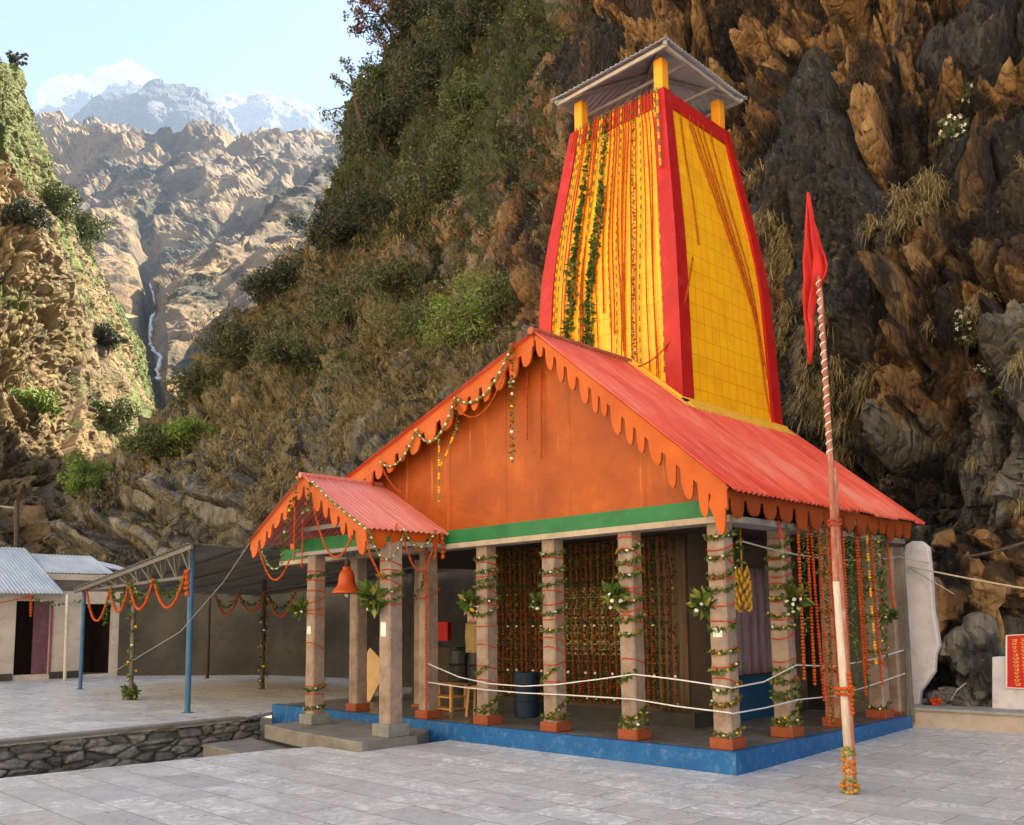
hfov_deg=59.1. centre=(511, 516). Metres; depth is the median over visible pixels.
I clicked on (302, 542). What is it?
porch garland
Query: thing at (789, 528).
eave garland
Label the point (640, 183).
tower garland
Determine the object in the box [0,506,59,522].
pole wire
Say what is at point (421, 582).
leaf garland
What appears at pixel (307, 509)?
porch garland
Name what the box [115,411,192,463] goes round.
shrub
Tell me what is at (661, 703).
rope
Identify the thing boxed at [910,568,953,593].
loose wire
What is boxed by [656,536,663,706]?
curtain garland
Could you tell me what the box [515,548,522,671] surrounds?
curtain garland
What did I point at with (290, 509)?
porch garland
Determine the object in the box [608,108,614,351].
tower garland
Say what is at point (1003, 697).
whitewashed wall
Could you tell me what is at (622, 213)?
tower garland
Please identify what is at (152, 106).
blue mountain
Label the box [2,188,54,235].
shrub
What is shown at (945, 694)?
boulder
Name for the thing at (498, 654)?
curtain garland
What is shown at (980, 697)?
boulder
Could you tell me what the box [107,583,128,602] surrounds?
canopy swag
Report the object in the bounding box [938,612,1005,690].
boulder
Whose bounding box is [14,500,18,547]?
wooden pole
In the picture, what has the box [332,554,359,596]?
bell
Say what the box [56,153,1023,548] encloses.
dry grass
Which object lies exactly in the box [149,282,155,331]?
stream
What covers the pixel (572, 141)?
tower garland
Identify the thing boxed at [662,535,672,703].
curtain garland
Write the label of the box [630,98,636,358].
tower garland
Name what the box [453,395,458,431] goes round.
gable garland
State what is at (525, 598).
curtain garland
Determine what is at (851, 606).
eave garland
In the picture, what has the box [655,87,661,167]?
tower corner garland
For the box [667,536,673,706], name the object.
curtain garland
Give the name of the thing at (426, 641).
marigold string
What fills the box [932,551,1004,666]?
boulder
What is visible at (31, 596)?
eave swag
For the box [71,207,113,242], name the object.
shrub
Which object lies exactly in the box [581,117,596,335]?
tower garland
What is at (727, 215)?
tower garland
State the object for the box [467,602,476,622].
striped cloth
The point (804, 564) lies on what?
eave garland
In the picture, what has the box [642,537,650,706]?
curtain garland
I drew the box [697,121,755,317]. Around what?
tower garland
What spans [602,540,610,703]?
curtain garland
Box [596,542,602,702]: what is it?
curtain garland
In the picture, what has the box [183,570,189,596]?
marigold knot
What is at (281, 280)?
shrub
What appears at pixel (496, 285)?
shrub
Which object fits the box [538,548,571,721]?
column garland
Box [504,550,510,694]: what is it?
curtain garland
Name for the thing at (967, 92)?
flowering plant
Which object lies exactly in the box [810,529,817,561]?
eave garland
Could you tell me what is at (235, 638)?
concrete wall
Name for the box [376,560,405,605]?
column garland
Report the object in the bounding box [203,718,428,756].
entrance steps
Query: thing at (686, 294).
loose garland
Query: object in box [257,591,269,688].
post garland
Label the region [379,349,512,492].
gable swag
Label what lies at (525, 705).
blue drum
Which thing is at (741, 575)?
banana bunch
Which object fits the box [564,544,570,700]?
curtain garland
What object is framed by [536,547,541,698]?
curtain garland
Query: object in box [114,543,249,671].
cable
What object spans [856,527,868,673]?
eave garland
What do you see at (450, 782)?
courtyard floor
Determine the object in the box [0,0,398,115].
sky
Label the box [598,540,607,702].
curtain garland
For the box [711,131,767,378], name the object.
tower garland
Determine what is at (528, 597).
curtain garland
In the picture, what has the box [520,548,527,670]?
curtain garland
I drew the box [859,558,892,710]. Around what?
column garland
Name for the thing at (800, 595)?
eave garland
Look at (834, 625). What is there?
eave garland
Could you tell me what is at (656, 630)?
curtain garland
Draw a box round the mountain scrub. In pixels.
[0,57,159,509]
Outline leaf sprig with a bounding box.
[734,528,746,563]
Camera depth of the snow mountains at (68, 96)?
3070.61 m
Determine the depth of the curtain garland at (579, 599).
13.58 m
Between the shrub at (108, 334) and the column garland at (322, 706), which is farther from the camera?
the shrub at (108, 334)
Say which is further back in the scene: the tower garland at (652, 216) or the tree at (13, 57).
the tree at (13, 57)
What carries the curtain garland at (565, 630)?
hanging from the temple
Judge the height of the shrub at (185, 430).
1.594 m
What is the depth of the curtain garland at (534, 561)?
14.20 m
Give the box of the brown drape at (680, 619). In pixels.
[652,535,689,711]
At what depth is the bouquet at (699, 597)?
10.39 m
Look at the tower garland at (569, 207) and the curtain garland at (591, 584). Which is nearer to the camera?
the curtain garland at (591, 584)
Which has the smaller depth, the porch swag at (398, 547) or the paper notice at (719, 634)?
the paper notice at (719, 634)
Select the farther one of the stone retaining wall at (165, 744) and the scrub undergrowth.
the scrub undergrowth
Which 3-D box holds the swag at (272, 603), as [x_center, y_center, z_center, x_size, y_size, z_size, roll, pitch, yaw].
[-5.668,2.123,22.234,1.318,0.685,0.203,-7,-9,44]
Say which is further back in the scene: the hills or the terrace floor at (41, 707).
the hills
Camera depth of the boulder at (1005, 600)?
14.17 m
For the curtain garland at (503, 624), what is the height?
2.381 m
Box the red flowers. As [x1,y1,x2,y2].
[929,698,941,705]
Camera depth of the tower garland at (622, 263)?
14.37 m
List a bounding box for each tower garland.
[552,126,580,332]
[555,124,583,328]
[559,118,593,339]
[559,124,584,335]
[563,123,586,331]
[569,122,589,338]
[570,129,574,153]
[575,118,595,303]
[577,115,601,341]
[579,110,609,345]
[579,116,598,341]
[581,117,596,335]
[589,114,602,336]
[595,113,605,346]
[602,110,611,312]
[607,109,613,329]
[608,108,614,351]
[611,107,617,333]
[615,105,621,352]
[616,106,622,340]
[620,103,625,356]
[621,102,626,355]
[622,101,629,350]
[629,100,632,358]
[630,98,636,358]
[634,97,637,361]
[638,95,641,364]
[640,95,650,370]
[643,93,659,377]
[647,91,657,375]
[650,90,662,301]
[653,88,664,371]
[680,113,699,244]
[689,115,751,304]
[692,118,753,305]
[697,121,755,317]
[702,125,757,323]
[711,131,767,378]
[753,307,771,416]
[754,306,763,360]
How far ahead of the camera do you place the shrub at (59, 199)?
79.57 m
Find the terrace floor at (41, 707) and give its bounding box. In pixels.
[0,672,411,745]
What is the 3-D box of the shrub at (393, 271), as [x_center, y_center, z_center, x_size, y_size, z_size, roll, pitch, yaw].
[-5.117,-10.226,38.448,4.026,2.897,3.908,-2,-7,10]
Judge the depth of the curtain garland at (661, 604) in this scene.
12.51 m
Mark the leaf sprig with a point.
(741, 547)
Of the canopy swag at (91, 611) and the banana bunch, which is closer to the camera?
the banana bunch
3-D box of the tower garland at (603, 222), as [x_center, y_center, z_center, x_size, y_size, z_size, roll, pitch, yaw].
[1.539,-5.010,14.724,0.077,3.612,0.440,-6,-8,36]
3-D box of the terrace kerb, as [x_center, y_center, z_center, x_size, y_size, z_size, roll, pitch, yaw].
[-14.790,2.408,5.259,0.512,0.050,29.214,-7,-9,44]
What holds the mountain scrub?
on the mountainside
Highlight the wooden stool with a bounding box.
[465,685,476,716]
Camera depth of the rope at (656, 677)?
11.30 m
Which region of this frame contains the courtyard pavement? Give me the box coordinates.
[753,726,1023,804]
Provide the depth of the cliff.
24.96 m
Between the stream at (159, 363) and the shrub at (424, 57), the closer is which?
the shrub at (424, 57)
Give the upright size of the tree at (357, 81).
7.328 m
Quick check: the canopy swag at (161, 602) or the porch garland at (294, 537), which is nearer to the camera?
the porch garland at (294, 537)
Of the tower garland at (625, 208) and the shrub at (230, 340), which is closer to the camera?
the tower garland at (625, 208)
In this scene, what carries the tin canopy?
on the terrace floor at (41, 707)
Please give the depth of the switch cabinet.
17.70 m
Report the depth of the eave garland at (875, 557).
12.82 m
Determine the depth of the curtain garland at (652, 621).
12.62 m
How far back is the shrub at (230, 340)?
54.75 m
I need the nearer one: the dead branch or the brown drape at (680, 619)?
the brown drape at (680, 619)
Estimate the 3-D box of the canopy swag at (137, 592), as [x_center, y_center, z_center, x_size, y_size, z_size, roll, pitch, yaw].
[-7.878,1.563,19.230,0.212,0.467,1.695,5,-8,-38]
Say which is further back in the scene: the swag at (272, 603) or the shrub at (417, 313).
the shrub at (417, 313)
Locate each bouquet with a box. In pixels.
[287,596,307,621]
[354,578,387,618]
[456,589,479,618]
[528,591,542,610]
[598,577,632,612]
[685,586,718,620]
[781,582,815,618]
[878,604,899,624]
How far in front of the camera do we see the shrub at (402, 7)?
58.55 m
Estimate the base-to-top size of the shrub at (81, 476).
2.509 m
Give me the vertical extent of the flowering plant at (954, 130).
0.798 m
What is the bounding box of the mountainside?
[0,62,156,553]
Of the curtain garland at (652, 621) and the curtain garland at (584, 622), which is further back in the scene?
the curtain garland at (584, 622)
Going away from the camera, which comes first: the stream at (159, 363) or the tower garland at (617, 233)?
the tower garland at (617, 233)
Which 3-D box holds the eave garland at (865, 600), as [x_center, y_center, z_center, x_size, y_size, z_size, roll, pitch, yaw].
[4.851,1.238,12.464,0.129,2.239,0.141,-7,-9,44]
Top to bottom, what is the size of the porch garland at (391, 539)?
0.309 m
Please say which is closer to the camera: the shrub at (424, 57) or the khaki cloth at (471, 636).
the khaki cloth at (471, 636)
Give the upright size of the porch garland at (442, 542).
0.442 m
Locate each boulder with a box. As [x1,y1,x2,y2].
[925,686,962,705]
[930,529,979,561]
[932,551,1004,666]
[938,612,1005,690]
[955,686,974,705]
[956,552,1023,624]
[964,516,1023,597]
[969,689,991,706]
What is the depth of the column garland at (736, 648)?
10.26 m
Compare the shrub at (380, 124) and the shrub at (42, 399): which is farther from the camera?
the shrub at (42, 399)
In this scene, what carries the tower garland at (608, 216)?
hanging from the temple
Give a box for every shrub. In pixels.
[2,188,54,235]
[4,385,64,419]
[40,169,83,223]
[56,450,115,498]
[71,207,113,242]
[87,392,141,435]
[92,320,128,351]
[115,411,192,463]
[161,415,219,443]
[162,346,235,408]
[188,303,275,367]
[236,253,300,304]
[247,325,333,372]
[283,200,369,264]
[305,276,363,331]
[324,166,410,247]
[339,89,410,156]
[339,237,435,304]
[357,0,436,53]
[363,269,449,346]
[383,137,460,219]
[385,24,444,118]
[405,261,504,353]
[430,0,501,68]
[432,66,494,143]
[473,267,520,325]
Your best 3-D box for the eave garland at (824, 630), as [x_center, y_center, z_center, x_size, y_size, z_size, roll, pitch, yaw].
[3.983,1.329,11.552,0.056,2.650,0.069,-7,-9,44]
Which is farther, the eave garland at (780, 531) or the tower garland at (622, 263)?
the tower garland at (622, 263)
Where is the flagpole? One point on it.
(814, 262)
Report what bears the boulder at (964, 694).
on the stone ledge at (982, 718)
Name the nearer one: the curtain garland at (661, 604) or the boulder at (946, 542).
the curtain garland at (661, 604)
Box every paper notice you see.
[307,626,310,633]
[381,622,385,635]
[713,628,721,636]
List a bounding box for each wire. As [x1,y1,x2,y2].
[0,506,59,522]
[742,541,928,563]
[908,565,1023,588]
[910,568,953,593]
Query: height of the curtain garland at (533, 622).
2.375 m
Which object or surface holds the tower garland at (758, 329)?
hanging from the temple
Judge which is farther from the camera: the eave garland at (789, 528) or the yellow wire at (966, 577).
the yellow wire at (966, 577)
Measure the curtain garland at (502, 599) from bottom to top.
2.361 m
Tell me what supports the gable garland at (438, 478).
hanging from the temple
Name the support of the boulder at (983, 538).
on the boulder at (1005, 600)
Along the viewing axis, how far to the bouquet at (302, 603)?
14.55 m
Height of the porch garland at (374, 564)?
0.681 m
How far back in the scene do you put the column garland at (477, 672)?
13.03 m
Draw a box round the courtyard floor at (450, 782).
[0,740,1023,824]
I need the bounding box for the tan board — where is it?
[367,648,378,700]
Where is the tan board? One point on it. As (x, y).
(372, 671)
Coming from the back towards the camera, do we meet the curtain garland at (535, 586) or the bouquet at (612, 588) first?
the curtain garland at (535, 586)
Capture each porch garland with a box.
[278,476,298,562]
[293,507,295,560]
[301,481,312,513]
[301,519,303,567]
[365,531,382,579]
[389,523,397,543]
[433,532,444,560]
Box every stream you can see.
[148,330,163,379]
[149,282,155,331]
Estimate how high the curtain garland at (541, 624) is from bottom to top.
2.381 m
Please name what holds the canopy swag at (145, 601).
hanging from the tin canopy
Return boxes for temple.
[247,34,924,775]
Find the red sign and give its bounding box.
[1006,634,1023,688]
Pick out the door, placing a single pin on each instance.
(41, 610)
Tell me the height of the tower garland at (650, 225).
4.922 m
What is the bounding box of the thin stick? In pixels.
[950,682,965,699]
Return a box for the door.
[31,602,49,674]
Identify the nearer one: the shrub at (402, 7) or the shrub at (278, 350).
the shrub at (278, 350)
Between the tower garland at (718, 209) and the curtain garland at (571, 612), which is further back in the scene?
the tower garland at (718, 209)
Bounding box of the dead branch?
[964,541,1023,557]
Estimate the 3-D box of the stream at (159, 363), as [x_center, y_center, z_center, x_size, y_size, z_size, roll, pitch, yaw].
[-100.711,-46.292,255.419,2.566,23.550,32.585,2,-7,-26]
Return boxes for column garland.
[303,570,328,710]
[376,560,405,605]
[472,552,501,715]
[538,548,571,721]
[615,536,651,729]
[702,530,746,738]
[763,535,803,726]
[815,554,836,672]
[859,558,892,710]
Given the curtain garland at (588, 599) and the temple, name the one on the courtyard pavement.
the temple
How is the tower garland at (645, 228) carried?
hanging from the temple
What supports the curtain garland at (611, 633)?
hanging from the temple
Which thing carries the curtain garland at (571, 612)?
hanging from the temple
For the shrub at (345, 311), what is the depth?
45.32 m
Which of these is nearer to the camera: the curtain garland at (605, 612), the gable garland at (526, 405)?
the gable garland at (526, 405)
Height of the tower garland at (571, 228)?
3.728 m
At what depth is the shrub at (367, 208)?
46.73 m
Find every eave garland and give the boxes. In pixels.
[776,509,782,538]
[784,523,791,539]
[796,523,805,679]
[800,529,809,635]
[806,518,816,685]
[808,517,825,700]
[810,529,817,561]
[817,531,830,725]
[821,522,835,724]
[824,526,834,720]
[828,528,841,722]
[841,523,849,656]
[844,530,857,651]
[849,530,860,704]
[854,525,866,695]
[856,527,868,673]
[859,535,870,688]
[865,527,877,664]
[869,533,883,684]
[872,534,881,583]
[875,528,885,641]
[878,533,888,665]
[886,533,895,607]
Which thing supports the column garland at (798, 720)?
attached to the temple
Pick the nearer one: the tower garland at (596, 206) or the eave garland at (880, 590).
the eave garland at (880, 590)
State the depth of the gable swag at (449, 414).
13.36 m
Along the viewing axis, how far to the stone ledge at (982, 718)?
12.97 m
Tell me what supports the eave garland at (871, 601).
hanging from the temple
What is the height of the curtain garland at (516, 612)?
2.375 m
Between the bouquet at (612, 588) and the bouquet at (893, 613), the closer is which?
the bouquet at (612, 588)
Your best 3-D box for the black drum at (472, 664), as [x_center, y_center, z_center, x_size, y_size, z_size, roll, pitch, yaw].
[-0.597,3.024,17.370,0.540,0.920,0.540,-7,-9,44]
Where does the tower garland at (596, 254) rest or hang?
hanging from the temple
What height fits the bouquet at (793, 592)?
0.489 m
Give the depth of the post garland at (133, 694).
19.80 m
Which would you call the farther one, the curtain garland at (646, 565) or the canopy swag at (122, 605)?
the canopy swag at (122, 605)
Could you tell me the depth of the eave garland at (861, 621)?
12.33 m
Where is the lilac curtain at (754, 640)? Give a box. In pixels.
[734,567,771,674]
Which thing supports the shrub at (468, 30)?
on the cliff
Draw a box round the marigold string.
[424,548,427,719]
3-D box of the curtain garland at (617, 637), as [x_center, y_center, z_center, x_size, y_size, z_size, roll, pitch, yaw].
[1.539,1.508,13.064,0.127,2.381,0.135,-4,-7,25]
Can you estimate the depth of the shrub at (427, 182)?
42.11 m
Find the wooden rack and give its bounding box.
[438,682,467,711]
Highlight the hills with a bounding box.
[34,110,342,411]
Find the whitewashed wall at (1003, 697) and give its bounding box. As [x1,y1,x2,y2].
[992,656,1023,709]
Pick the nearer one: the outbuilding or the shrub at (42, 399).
the outbuilding
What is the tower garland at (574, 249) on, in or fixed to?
hanging from the temple
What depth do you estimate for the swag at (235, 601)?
24.07 m
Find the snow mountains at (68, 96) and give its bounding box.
[31,60,343,134]
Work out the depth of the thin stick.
13.52 m
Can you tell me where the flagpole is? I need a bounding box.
[802,192,860,793]
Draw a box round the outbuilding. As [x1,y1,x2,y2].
[0,547,129,680]
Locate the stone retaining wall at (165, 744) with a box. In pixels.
[0,717,260,777]
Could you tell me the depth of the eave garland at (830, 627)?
11.69 m
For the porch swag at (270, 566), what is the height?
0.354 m
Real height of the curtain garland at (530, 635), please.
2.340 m
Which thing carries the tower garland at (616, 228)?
hanging from the temple
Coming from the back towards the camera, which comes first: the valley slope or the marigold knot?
the valley slope
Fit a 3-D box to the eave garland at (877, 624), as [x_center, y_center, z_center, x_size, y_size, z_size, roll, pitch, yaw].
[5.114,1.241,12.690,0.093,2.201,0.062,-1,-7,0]
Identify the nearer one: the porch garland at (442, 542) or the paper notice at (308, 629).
the porch garland at (442, 542)
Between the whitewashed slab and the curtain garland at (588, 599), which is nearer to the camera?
the curtain garland at (588, 599)
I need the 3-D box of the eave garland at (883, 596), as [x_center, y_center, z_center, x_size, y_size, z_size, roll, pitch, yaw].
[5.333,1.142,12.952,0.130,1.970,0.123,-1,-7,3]
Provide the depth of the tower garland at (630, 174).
14.22 m
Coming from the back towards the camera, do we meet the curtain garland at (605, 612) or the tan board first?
the tan board
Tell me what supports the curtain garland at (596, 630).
hanging from the temple
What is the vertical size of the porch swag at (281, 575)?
0.564 m
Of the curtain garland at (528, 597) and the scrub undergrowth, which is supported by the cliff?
the scrub undergrowth
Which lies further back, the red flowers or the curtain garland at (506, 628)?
the curtain garland at (506, 628)
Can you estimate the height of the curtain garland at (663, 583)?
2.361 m
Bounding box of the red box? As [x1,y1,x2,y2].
[438,622,451,640]
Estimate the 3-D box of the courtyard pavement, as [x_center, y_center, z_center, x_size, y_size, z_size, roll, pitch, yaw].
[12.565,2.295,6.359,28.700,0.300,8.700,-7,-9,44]
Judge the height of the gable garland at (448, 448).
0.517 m
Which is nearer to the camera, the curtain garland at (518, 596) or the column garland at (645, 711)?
the column garland at (645, 711)
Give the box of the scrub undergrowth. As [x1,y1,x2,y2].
[152,0,593,550]
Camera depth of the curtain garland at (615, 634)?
13.07 m
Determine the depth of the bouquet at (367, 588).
12.79 m
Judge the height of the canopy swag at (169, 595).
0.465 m
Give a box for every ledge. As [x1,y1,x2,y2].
[438,646,465,690]
[913,698,1023,732]
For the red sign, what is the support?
attached to the whitewashed wall at (1003, 697)
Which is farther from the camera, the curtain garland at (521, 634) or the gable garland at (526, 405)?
the curtain garland at (521, 634)
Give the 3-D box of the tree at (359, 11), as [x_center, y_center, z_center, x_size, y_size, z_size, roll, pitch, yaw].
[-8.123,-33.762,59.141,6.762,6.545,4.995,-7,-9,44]
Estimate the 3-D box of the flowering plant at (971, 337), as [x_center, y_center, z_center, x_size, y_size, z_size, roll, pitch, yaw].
[8.699,-3.538,17.348,1.046,1.018,0.827,-1,-7,2]
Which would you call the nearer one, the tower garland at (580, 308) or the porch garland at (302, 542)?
the porch garland at (302, 542)
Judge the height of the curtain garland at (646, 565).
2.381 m
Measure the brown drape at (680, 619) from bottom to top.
2.380 m
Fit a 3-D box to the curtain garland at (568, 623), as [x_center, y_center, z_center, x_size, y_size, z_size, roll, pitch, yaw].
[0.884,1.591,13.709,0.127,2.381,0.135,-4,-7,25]
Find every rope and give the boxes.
[428,650,903,688]
[428,673,904,713]
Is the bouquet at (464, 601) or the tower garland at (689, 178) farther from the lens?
the tower garland at (689, 178)
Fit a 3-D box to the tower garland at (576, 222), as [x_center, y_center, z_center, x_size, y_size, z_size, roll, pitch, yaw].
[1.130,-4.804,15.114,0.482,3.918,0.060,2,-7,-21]
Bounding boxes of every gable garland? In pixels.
[437,439,439,501]
[440,431,455,466]
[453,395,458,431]
[507,343,515,462]
[526,371,527,439]
[540,367,541,457]
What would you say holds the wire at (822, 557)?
attached to the temple
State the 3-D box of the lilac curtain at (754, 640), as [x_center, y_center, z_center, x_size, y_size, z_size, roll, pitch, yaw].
[3.604,1.526,13.332,0.064,1.540,2.000,-7,-9,44]
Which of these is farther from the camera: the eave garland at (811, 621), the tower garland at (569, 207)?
the tower garland at (569, 207)
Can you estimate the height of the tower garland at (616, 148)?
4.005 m
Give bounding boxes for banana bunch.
[734,528,752,612]
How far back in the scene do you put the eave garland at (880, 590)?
12.89 m
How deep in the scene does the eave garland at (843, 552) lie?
12.10 m
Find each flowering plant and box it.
[933,113,970,145]
[952,307,978,357]
[954,83,972,110]
[963,361,994,376]
[990,384,1003,403]
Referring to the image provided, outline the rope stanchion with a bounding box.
[905,647,908,715]
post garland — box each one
[120,586,141,699]
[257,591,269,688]
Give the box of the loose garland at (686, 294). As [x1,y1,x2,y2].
[638,256,693,366]
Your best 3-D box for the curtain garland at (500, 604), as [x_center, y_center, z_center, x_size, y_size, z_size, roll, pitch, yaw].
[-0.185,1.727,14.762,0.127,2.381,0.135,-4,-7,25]
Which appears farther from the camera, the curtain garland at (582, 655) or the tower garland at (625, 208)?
the tower garland at (625, 208)
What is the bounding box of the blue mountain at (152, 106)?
[69,78,241,136]
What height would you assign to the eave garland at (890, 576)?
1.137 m
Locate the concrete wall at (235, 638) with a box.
[117,587,349,677]
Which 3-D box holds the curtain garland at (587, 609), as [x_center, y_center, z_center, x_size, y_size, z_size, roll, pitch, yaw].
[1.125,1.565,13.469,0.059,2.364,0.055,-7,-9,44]
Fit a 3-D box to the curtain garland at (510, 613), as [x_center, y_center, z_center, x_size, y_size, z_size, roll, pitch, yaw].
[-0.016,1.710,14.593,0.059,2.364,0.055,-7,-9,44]
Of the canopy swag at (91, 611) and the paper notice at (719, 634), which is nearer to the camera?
the paper notice at (719, 634)
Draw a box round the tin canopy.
[73,543,457,713]
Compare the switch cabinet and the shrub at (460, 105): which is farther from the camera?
the shrub at (460, 105)
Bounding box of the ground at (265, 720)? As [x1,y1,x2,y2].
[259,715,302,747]
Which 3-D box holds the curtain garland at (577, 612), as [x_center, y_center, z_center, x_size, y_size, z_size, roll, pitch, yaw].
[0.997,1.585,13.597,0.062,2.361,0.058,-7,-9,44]
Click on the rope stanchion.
(906, 681)
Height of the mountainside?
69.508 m
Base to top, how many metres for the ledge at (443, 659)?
1.050 m
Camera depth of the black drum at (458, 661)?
17.54 m
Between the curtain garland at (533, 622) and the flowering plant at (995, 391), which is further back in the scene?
the flowering plant at (995, 391)
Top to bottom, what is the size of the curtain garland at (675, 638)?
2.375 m
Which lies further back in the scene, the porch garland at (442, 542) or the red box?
the red box
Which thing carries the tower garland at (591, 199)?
hanging from the temple
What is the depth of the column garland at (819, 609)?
12.26 m
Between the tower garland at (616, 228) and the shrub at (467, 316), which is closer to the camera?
the tower garland at (616, 228)
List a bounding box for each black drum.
[448,649,467,697]
[467,653,476,698]
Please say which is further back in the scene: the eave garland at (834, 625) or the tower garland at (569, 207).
the tower garland at (569, 207)
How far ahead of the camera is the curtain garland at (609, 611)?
13.13 m
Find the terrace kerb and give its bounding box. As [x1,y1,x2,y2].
[0,716,245,744]
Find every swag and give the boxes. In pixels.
[0,594,81,616]
[85,589,109,621]
[101,591,113,625]
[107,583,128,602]
[109,582,128,612]
[128,578,152,610]
[128,581,153,600]
[152,574,186,598]
[153,573,186,608]
[214,588,241,614]
[238,591,267,611]
[258,547,290,580]
[261,550,284,569]
[266,589,296,616]
[312,481,366,529]
[313,507,352,557]
[367,527,436,560]
[379,343,513,467]
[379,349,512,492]
[403,537,436,571]
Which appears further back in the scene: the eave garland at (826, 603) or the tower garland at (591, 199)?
the tower garland at (591, 199)
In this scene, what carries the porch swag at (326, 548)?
hanging from the temple
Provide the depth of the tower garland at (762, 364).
14.93 m
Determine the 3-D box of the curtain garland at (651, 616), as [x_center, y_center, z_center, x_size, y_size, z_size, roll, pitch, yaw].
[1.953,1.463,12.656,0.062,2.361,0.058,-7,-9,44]
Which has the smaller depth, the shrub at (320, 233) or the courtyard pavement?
the courtyard pavement
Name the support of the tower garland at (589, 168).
hanging from the temple
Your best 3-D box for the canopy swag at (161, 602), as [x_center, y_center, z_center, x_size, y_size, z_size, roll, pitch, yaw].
[-6.750,1.480,17.757,0.084,0.660,2.029,4,-8,-37]
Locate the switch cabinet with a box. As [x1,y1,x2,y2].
[497,625,497,689]
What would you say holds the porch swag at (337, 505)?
attached to the temple
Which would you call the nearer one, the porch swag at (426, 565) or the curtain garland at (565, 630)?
the porch swag at (426, 565)
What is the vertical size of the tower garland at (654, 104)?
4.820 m
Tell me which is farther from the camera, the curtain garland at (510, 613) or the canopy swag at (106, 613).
the canopy swag at (106, 613)
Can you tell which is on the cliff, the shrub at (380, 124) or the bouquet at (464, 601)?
the shrub at (380, 124)
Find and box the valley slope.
[164,153,343,399]
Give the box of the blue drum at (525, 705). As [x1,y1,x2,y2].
[514,671,537,717]
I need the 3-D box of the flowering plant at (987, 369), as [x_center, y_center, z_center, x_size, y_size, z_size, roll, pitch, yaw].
[8.726,-2.661,16.736,0.678,0.688,0.606,-5,-8,31]
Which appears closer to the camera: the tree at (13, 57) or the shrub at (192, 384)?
the shrub at (192, 384)
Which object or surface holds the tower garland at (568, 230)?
hanging from the temple
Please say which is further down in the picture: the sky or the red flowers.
the red flowers
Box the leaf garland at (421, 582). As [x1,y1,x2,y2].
[413,571,440,604]
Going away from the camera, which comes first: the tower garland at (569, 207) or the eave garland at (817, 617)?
the eave garland at (817, 617)
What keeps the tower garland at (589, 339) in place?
hanging from the temple
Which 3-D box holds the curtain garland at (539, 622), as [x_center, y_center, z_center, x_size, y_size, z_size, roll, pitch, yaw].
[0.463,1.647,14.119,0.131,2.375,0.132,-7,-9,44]
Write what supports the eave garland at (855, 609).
hanging from the temple
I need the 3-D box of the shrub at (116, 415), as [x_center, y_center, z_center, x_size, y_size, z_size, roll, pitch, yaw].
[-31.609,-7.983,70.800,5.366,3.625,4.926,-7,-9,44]
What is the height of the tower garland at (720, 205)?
3.022 m
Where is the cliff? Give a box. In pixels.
[42,0,1023,697]
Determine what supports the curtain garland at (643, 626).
hanging from the temple
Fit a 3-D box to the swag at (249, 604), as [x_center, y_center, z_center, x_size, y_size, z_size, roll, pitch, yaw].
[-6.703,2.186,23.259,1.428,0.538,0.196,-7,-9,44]
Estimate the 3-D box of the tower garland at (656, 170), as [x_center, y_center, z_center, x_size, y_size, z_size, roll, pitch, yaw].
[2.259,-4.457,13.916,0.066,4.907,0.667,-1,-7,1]
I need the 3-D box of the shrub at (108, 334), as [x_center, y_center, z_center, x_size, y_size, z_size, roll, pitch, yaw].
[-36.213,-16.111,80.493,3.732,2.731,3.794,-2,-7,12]
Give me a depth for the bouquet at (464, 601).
13.12 m
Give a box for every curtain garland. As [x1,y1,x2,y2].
[496,551,499,692]
[497,550,502,693]
[500,550,507,695]
[501,552,504,696]
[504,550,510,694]
[505,550,507,695]
[508,549,515,696]
[509,550,513,696]
[513,549,519,671]
[513,550,516,670]
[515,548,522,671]
[519,549,522,671]
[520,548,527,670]
[523,549,527,670]
[525,547,532,670]
[528,548,531,670]
[529,547,535,671]
[533,546,540,698]
[533,547,538,684]
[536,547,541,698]
[537,546,543,696]
[539,550,543,697]
[563,545,567,696]
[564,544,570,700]
[565,544,572,700]
[569,544,575,700]
[570,543,579,701]
[575,543,583,701]
[575,544,581,701]
[579,544,583,700]
[580,542,587,701]
[584,542,593,702]
[584,543,590,701]
[589,543,595,702]
[590,542,599,700]
[592,541,600,702]
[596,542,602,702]
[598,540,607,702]
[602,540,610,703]
[602,541,608,702]
[607,540,616,703]
[607,541,611,702]
[612,539,621,703]
[612,540,618,703]
[641,538,646,694]
[642,536,653,706]
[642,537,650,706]
[647,537,655,706]
[648,536,657,706]
[651,536,659,706]
[656,535,666,707]
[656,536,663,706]
[661,536,665,655]
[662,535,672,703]
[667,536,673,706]
[668,534,678,705]
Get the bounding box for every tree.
[5,50,28,70]
[317,51,393,155]
[343,0,415,50]
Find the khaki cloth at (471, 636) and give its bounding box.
[465,623,476,652]
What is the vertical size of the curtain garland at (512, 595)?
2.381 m
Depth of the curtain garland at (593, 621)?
13.37 m
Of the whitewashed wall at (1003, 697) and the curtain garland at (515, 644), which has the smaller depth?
the whitewashed wall at (1003, 697)
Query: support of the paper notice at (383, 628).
attached to the temple
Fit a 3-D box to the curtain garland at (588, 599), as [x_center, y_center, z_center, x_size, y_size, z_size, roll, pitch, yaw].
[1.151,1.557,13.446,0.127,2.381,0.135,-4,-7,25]
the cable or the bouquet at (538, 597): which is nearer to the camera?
the bouquet at (538, 597)
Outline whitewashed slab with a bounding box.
[904,541,941,703]
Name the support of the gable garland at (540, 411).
attached to the temple
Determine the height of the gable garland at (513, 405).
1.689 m
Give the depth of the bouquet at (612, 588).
11.19 m

